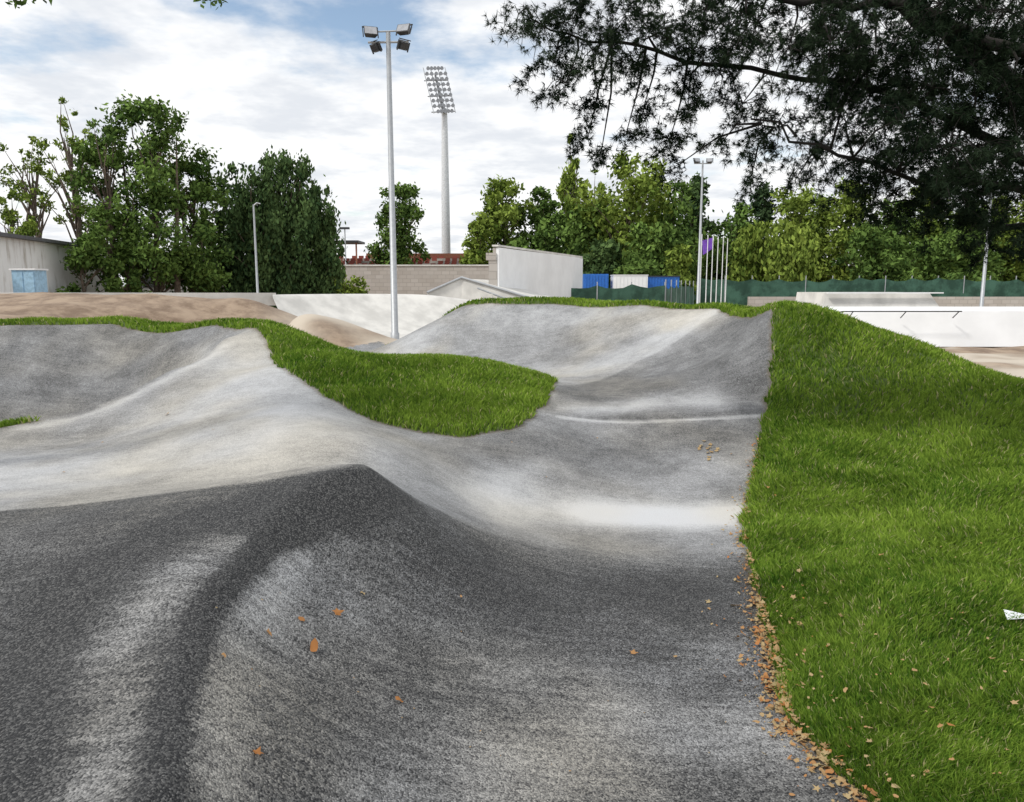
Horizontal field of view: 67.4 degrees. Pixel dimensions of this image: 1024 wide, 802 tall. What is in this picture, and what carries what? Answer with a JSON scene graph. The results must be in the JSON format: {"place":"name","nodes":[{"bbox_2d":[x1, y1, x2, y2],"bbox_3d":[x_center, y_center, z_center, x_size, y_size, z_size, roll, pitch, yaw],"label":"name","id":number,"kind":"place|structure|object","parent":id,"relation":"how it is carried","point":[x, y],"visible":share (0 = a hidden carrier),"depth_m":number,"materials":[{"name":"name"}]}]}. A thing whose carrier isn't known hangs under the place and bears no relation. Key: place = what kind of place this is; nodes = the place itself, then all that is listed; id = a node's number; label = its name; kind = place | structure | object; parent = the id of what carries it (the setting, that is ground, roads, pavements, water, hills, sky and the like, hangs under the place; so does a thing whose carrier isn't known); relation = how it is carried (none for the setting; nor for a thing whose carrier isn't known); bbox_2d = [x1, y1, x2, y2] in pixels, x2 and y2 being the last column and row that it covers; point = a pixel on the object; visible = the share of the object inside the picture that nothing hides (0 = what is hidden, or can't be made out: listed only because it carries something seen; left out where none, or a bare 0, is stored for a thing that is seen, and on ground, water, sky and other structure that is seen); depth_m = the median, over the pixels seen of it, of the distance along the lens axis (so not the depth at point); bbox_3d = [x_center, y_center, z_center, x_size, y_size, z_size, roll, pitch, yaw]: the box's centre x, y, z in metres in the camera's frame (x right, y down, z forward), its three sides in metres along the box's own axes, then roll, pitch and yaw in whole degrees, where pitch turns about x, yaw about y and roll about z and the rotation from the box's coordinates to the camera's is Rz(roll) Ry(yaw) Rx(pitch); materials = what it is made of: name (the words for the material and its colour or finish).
{"place":"outdoors","nodes":[
{"label":"outdoors","id":0,"kind":"place"},
{"bbox_2d":[0,293,275,305],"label":"concrete retaining wall","id":1,"kind":"structure","parent":0,"point":[266,299],"depth_m":31.67,"materials":[{"name":"grey concrete"}]},
{"bbox_2d":[341,266,488,294],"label":"wall","id":2,"kind":"structure","parent":0,"point":[421,280],"depth_m":88.55,"materials":[{"name":"stone"}]},
{"bbox_2d":[343,265,488,265],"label":"coping","id":3,"kind":"object","parent":2,"relation":"on","point":[417,265],"visible":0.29,"depth_m":88.27,"materials":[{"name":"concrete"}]},
{"bbox_2d":[0,292,1023,801],"bbox_3d":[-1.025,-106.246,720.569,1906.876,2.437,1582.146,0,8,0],"label":"ground","id":4,"kind":"structure","parent":0,"point":[182,510],"depth_m":4.80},
{"bbox_2d":[0,189,41,236],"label":"ailanthus tree","id":5,"kind":"object","parent":4,"relation":"on","point":[8,217],"visible":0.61,"depth_m":46.57,"materials":[{"name":"green plant"}]},
{"bbox_2d":[9,268,47,292],"bbox_3d":[-24.500,-5.139,39.171,1.300,3.175,1.150,0,8,0],"label":"blue booth","id":6,"kind":"object","parent":4,"relation":"on","point":[27,280],"visible":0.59,"depth_m":38.54,"materials":[{"name":"paint"}]},
{"bbox_2d":[12,272,34,292],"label":"doors and plinth","id":7,"kind":"structure","parent":6,"relation":"in","point":[29,285],"depth_m":38.52,"materials":[{"name":"blue paint"}]},
{"bbox_2d":[0,136,69,237],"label":"ailanthus tree","id":8,"kind":"object","parent":4,"relation":"on","point":[34,192],"visible":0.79,"depth_m":58.28,"materials":[{"name":"green plant"}]},
{"bbox_2d":[0,232,107,292],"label":"corrugated shed","id":9,"kind":"structure","parent":4,"relation":"on","point":[19,251],"depth_m":47.03,"materials":[{"name":"grey metal"}]},
{"bbox_2d":[26,96,98,242],"bbox_3d":[-32.148,-13.918,56.287,4.442,16.107,4.918,3,9,19],"label":"ailanthus tree","id":10,"kind":"object","parent":4,"relation":"on","point":[76,214],"visible":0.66,"depth_m":55.93,"materials":[{"name":"green plant"}]},
{"bbox_2d":[54,235,126,292],"bbox_3d":[-27.268,-7.710,48.879,4.568,6.008,4.173,0,8,0],"label":"shrub","id":11,"kind":"object","parent":4,"relation":"on","point":[78,260],"visible":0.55,"depth_m":49.00,"materials":[{"name":"green plant"}]},
{"bbox_2d":[60,118,147,290],"bbox_3d":[-26.281,-11.700,50.420,5.707,13.446,6.097,0,8,0],"label":"ailanthus tree","id":12,"kind":"object","parent":4,"relation":"on","point":[82,178],"visible":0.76,"depth_m":49.90,"materials":[{"name":"green plant"}]},
{"bbox_2d":[5,0,227,9],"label":"maple tree","id":13,"kind":"object","parent":4,"relation":"on","point":[20,2],"visible":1,"depth_m":5.63,"materials":[{"name":"green plant"}]},
{"bbox_2d":[98,252,160,292],"bbox_3d":[-25.566,-7.553,51.431,4.011,4.954,3.263,0,8,0],"label":"shrub","id":14,"kind":"object","parent":4,"relation":"on","point":[134,279],"visible":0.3,"depth_m":50.95,"materials":[{"name":"green plant"}]},
{"bbox_2d":[65,89,227,292],"bbox_3d":[-25.069,-13.035,52.538,10.059,15.464,9.154,6,10,34],"label":"ailanthus tree","id":15,"kind":"object","parent":4,"relation":"on","point":[163,268],"visible":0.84,"depth_m":51.34,"materials":[{"name":"green plant"}]},
{"bbox_2d":[142,257,228,292],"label":"pale shed","id":16,"kind":"structure","parent":4,"relation":"on","point":[147,289],"depth_m":60.86,"materials":[{"name":"grey"}]},
{"bbox_2d":[142,275,153,286],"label":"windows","id":17,"kind":"structure","parent":16,"relation":"in","point":[149,279],"depth_m":60.72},
{"bbox_2d":[150,152,236,292],"bbox_3d":[-22.706,-11.765,55.620,5.336,12.047,5.730,8,12,44],"label":"ailanthus tree","id":18,"kind":"object","parent":4,"relation":"on","point":[207,180],"visible":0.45,"depth_m":55.06,"materials":[{"name":"green plant"}]},
{"bbox_2d":[187,211,237,292],"bbox_3d":[-23.393,-10.727,61.034,4.908,8.862,6.628,-8,12,-42],"label":"shrub","id":19,"kind":"object","parent":4,"relation":"on","point":[219,245],"visible":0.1,"depth_m":60.14,"materials":[{"name":"green plant"}]},
{"bbox_2d":[211,161,290,307],"bbox_3d":[-19.919,-11.341,59.088,5.890,13.635,6.496,0,8,0],"label":"cypress tree","id":20,"kind":"object","parent":4,"relation":"on","point":[238,221],"visible":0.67,"depth_m":57.62,"materials":[{"name":"green plant"}]},
{"bbox_2d":[253,202,260,292],"bbox_3d":[-14.674,-7.855,44.326,0.658,7.034,0.500,0,8,0],"label":"street lamp","id":21,"kind":"object","parent":4,"relation":"on","point":[256,271],"visible":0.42,"depth_m":44.17,"materials":[{"name":"metal"}]},
{"bbox_2d":[243,144,326,294],"bbox_3d":[-17.613,-11.710,59.912,6.470,15.988,6.948,-2,9,-14],"label":"cypress tree","id":22,"kind":"object","parent":4,"relation":"on","point":[281,169],"visible":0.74,"depth_m":58.18,"materials":[{"name":"green plant"}]},
{"bbox_2d":[289,174,347,293],"bbox_3d":[-15.455,-11.185,61.037,5.035,13.094,5.099,0,8,0],"label":"cypress tree","id":23,"kind":"object","parent":4,"relation":"on","point":[326,262],"visible":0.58,"depth_m":59.88,"materials":[{"name":"green plant"}]},
{"bbox_2d":[339,227,349,264],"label":"street lamp","id":24,"kind":"object","parent":4,"relation":"on","point":[344,228],"visible":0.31,"depth_m":97.95,"materials":[{"name":"metal"}]},
{"bbox_2d":[334,275,369,293],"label":"shrub","id":25,"kind":"object","parent":4,"relation":"on","point":[350,288],"visible":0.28,"depth_m":69.02,"materials":[{"name":"green plant"}]},
{"bbox_2d":[273,294,470,338],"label":"concrete berm","id":26,"kind":"structure","parent":4,"relation":"on","point":[371,312],"depth_m":34.63,"materials":[{"name":"grey concrete"}]},
{"bbox_2d":[362,23,412,338],"bbox_3d":[-4.562,-7.975,29.073,1.882,11.780,0.881,0,8,0],"label":"street lamp","id":27,"kind":"object","parent":4,"relation":"on","point":[373,32],"visible":0.93,"depth_m":28.80,"materials":[{"name":"metal"}]},
{"bbox_2d":[363,182,430,264],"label":"linden tree","id":28,"kind":"object","parent":4,"relation":"on","point":[406,212],"visible":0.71,"depth_m":106.64,"materials":[{"name":"green plant"}]},
{"bbox_2d":[337,240,464,264],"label":"stadium grandstand","id":29,"kind":"object","parent":4,"relation":"on","point":[444,258],"visible":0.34,"depth_m":113.58,"materials":[{"name":"plastic"}]},
{"bbox_2d":[423,66,455,252],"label":"stadium floodlight mast","id":30,"kind":"object","parent":4,"relation":"on","point":[445,199],"visible":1,"depth_m":115.12,"materials":[{"name":"metal"}]},
{"bbox_2d":[459,219,492,264],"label":"plane tree","id":31,"kind":"object","parent":4,"relation":"on","point":[477,245],"visible":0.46,"depth_m":102.01,"materials":[{"name":"green plant"}]},
{"bbox_2d":[427,276,550,299],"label":"concrete skate ramp","id":32,"kind":"structure","parent":4,"relation":"on","point":[461,287],"depth_m":42.33,"materials":[{"name":"concrete"}]},
{"bbox_2d":[486,248,496,285],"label":"buttress","id":33,"kind":"structure","parent":4,"relation":"on","point":[491,257],"depth_m":44.35,"materials":[{"name":"concrete"}]},
{"bbox_2d":[472,174,535,253],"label":"plane tree","id":34,"kind":"object","parent":4,"relation":"on","point":[496,216],"visible":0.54,"depth_m":106.91,"materials":[{"name":"green plant"}]},
{"bbox_2d":[0,295,1023,801],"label":"grass","id":35,"kind":"structure","parent":4,"relation":"on","point":[862,547],"depth_m":6.92,"materials":[{"name":"green plant"}]},
{"bbox_2d":[506,236,539,249],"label":"plane tree","id":36,"kind":"object","parent":4,"relation":"on","point":[517,242],"visible":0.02,"depth_m":96.14,"materials":[{"name":"green plant"}]},
{"bbox_2d":[496,248,582,297],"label":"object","id":37,"kind":"object","parent":4,"relation":"on","point":[552,275],"visible":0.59,"depth_m":52.10,"materials":[{"name":"white paint"}]},
{"bbox_2d":[492,245,582,258],"bbox_3d":[2.360,-10.458,54.008,0.380,0.200,21.080,3,9,18],"label":"coping","id":38,"kind":"object","parent":37,"relation":"on","point":[524,249],"visible":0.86,"depth_m":50.73,"materials":[{"name":"concrete"}]},
{"bbox_2d":[515,185,568,249],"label":"plane tree","id":39,"kind":"object","parent":4,"relation":"on","point":[545,206],"visible":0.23,"depth_m":110.46,"materials":[{"name":"green plant"}]},
{"bbox_2d":[531,210,572,253],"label":"plane tree","id":40,"kind":"object","parent":4,"relation":"on","point":[546,237],"visible":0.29,"depth_m":97.69,"materials":[{"name":"green plant"}]},
{"bbox_2d":[101,413,1022,801],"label":"fallen leaves","id":41,"kind":"object","parent":4,"relation":"on","point":[777,705],"visible":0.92,"depth_m":4.02,"materials":[{"name":"orange plant"}]},
{"bbox_2d":[555,134,587,247],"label":"poplar tree","id":42,"kind":"object","parent":4,"relation":"on","point":[568,181],"visible":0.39,"depth_m":123.85,"materials":[{"name":"green plant"}]},
{"bbox_2d":[552,198,614,268],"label":"plane tree","id":43,"kind":"object","parent":4,"relation":"on","point":[576,230],"visible":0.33,"depth_m":91.82,"materials":[{"name":"green plant"}]},
{"bbox_2d":[567,169,621,241],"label":"plane tree","id":44,"kind":"object","parent":4,"relation":"on","point":[607,198],"visible":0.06,"depth_m":113.28,"materials":[{"name":"green plant"}]},
{"bbox_2d":[582,274,607,287],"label":"blue container","id":45,"kind":"object","parent":4,"relation":"on","point":[590,280],"visible":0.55,"depth_m":72.90,"materials":[{"name":"metal"}]},
{"bbox_2d":[579,237,629,287],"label":"plane tree","id":46,"kind":"object","parent":4,"relation":"on","point":[602,257],"visible":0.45,"depth_m":85.27,"materials":[{"name":"green plant"}]},
{"bbox_2d":[571,282,665,301],"bbox_3d":[8.263,-8.268,61.921,9.304,2.650,0.180,-3,9,-19],"label":"fence","id":47,"kind":"object","parent":4,"relation":"on","point":[634,292],"visible":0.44,"depth_m":62.01,"materials":[{"name":"metal"}]},
{"bbox_2d":[563,150,680,274],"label":"plane tree","id":48,"kind":"object","parent":4,"relation":"on","point":[636,198],"visible":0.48,"depth_m":88.13,"materials":[{"name":"green plant"}]},
{"bbox_2d":[610,275,647,287],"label":"white container","id":49,"kind":"object","parent":4,"relation":"on","point":[620,281],"visible":0.47,"depth_m":72.42,"materials":[{"name":"metal"}]},
{"bbox_2d":[613,221,700,303],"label":"plane tree","id":50,"kind":"object","parent":4,"relation":"on","point":[649,260],"visible":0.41,"depth_m":81.77,"materials":[{"name":"green plant"}]},
{"bbox_2d":[648,276,680,288],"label":"blue container","id":51,"kind":"object","parent":4,"relation":"on","point":[654,281],"visible":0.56,"depth_m":73.88,"materials":[{"name":"metal"}]},
{"bbox_2d":[662,243,696,294],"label":"plane tree","id":52,"kind":"object","parent":4,"relation":"on","point":[678,264],"visible":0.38,"depth_m":80.19,"materials":[{"name":"green plant"}]},
{"bbox_2d":[647,178,712,285],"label":"plane tree","id":53,"kind":"object","parent":4,"relation":"on","point":[679,221],"visible":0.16,"depth_m":96.49,"materials":[{"name":"green plant"}]},
{"bbox_2d":[665,279,696,304],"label":"fence","id":54,"kind":"object","parent":4,"relation":"on","point":[685,294],"visible":0.59,"depth_m":71.87,"materials":[{"name":"metal"}]},
{"bbox_2d":[676,171,722,267],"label":"plane tree","id":55,"kind":"object","parent":4,"relation":"on","point":[695,183],"visible":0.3,"depth_m":111.28,"materials":[{"name":"green plant"}]},
{"bbox_2d":[700,238,701,290],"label":"flagpole","id":56,"kind":"object","parent":4,"relation":"on","point":[701,260],"visible":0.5,"depth_m":68.86,"materials":[{"name":"white metal"}]},
{"bbox_2d":[693,158,713,303],"bbox_3d":[13.206,-11.314,53.885,1.432,11.051,0.570,0,8,0],"label":"street lamp","id":57,"kind":"object","parent":4,"relation":"on","point":[708,160],"visible":0.76,"depth_m":53.73,"materials":[{"name":"metal"}]},
{"bbox_2d":[705,239,707,301],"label":"flagpole","id":58,"kind":"object","parent":4,"relation":"on","point":[706,271],"visible":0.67,"depth_m":70.20,"materials":[{"name":"white metal"}]},
{"bbox_2d":[702,236,713,301],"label":"flagpole","id":59,"kind":"object","parent":4,"relation":"on","point":[704,245],"visible":0.79,"depth_m":71.08,"materials":[{"name":"fabric"}]},
{"bbox_2d":[694,240,731,283],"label":"plane tree","id":60,"kind":"object","parent":4,"relation":"on","point":[718,245],"visible":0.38,"depth_m":102.40,"materials":[{"name":"green plant"}]},
{"bbox_2d":[715,237,718,301],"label":"flagpole","id":61,"kind":"object","parent":4,"relation":"on","point":[716,272],"visible":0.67,"depth_m":72.62,"materials":[{"name":"white metal"}]},
{"bbox_2d":[720,237,723,302],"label":"flagpole","id":62,"kind":"object","parent":4,"relation":"on","point":[722,271],"visible":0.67,"depth_m":73.74,"materials":[{"name":"white metal"}]},
{"bbox_2d":[725,238,727,301],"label":"flagpole","id":63,"kind":"object","parent":4,"relation":"on","point":[726,270],"visible":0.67,"depth_m":74.92,"materials":[{"name":"white metal"}]},
{"bbox_2d":[707,199,766,266],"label":"plane tree","id":64,"kind":"object","parent":4,"relation":"on","point":[735,223],"visible":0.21,"depth_m":106.38,"materials":[{"name":"green plant"}]},
{"bbox_2d":[724,218,774,281],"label":"poplar tree","id":65,"kind":"object","parent":4,"relation":"on","point":[746,255],"visible":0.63,"depth_m":93.27,"materials":[{"name":"green plant"}]},
{"bbox_2d":[483,0,1023,276],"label":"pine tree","id":66,"kind":"object","parent":4,"relation":"on","point":[987,54],"visible":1,"depth_m":7.84,"materials":[{"name":"green plant"}]},
{"bbox_2d":[748,181,778,281],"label":"conifer tree","id":67,"kind":"object","parent":4,"relation":"on","point":[763,210],"visible":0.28,"depth_m":120.59,"materials":[{"name":"green plant"}]},
{"bbox_2d":[758,209,821,281],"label":"poplar tree","id":68,"kind":"object","parent":4,"relation":"on","point":[789,259],"visible":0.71,"depth_m":89.37,"materials":[{"name":"green plant"}]},
{"bbox_2d":[762,183,835,281],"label":"plane tree","id":69,"kind":"object","parent":4,"relation":"on","point":[795,205],"visible":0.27,"depth_m":115.92,"materials":[{"name":"green plant"}]},
{"bbox_2d":[791,194,846,281],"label":"plane tree","id":70,"kind":"object","parent":4,"relation":"on","point":[817,230],"visible":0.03,"depth_m":125.44,"materials":[{"name":"green plant"}]},
{"bbox_2d":[810,176,880,281],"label":"plane tree","id":71,"kind":"object","parent":4,"relation":"on","point":[840,235],"visible":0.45,"depth_m":114.25,"materials":[{"name":"green plant"}]},
{"bbox_2d":[700,275,1023,305],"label":"fence","id":72,"kind":"object","parent":4,"relation":"on","point":[739,293],"visible":0.53,"depth_m":84.22,"materials":[{"name":"metal"}]},
{"bbox_2d":[829,224,927,280],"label":"plane tree","id":73,"kind":"object","parent":4,"relation":"on","point":[882,260],"visible":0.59,"depth_m":96.78,"materials":[{"name":"green plant"}]},
{"bbox_2d":[841,197,932,280],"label":"plane tree","id":74,"kind":"object","parent":4,"relation":"on","point":[889,229],"visible":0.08,"depth_m":108.79,"materials":[{"name":"green plant"}]},
{"bbox_2d":[795,292,1023,346],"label":"concrete skate platform","id":75,"kind":"structure","parent":4,"relation":"on","point":[924,316],"depth_m":29.68,"materials":[{"name":"white paint"}]},
{"bbox_2d":[901,186,955,274],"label":"plane tree","id":76,"kind":"object","parent":4,"relation":"on","point":[936,232],"visible":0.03,"depth_m":115.95,"materials":[{"name":"green plant"}]},
{"bbox_2d":[909,229,1001,281],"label":"plane tree","id":77,"kind":"object","parent":4,"relation":"on","point":[951,264],"visible":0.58,"depth_m":96.89,"materials":[{"name":"green plant"}]},
{"bbox_2d":[925,205,1015,280],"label":"plane tree","id":78,"kind":"object","parent":4,"relation":"on","point":[998,267],"visible":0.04,"depth_m":109.38,"materials":[{"name":"green plant"}]},
{"bbox_2d":[979,190,999,306],"bbox_3d":[27.304,-8.204,44.238,1.332,7.751,0.570,0,8,0],"label":"street lamp","id":79,"kind":"object","parent":4,"relation":"on","point":[982,293],"visible":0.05,"depth_m":44.41,"materials":[{"name":"metal"}]},
{"bbox_2d":[980,196,1023,281],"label":"plane tree","id":80,"kind":"object","parent":4,"relation":"on","point":[1018,270],"visible":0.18,"depth_m":112.01,"materials":[{"name":"green plant"}]},
{"bbox_2d":[1003,609,1023,619],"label":"litter paper","id":81,"kind":"object","parent":4,"relation":"on","point":[1008,614],"visible":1,"depth_m":4.85,"materials":[{"name":"white paper"}]},
{"bbox_2d":[0,0,1023,285],"label":"sky","id":82,"kind":"structure","parent":0,"point":[250,76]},
{"bbox_2d":[747,297,1023,306],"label":"stone wall","id":83,"kind":"structure","parent":0,"point":[963,301],"depth_m":81.14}
]}

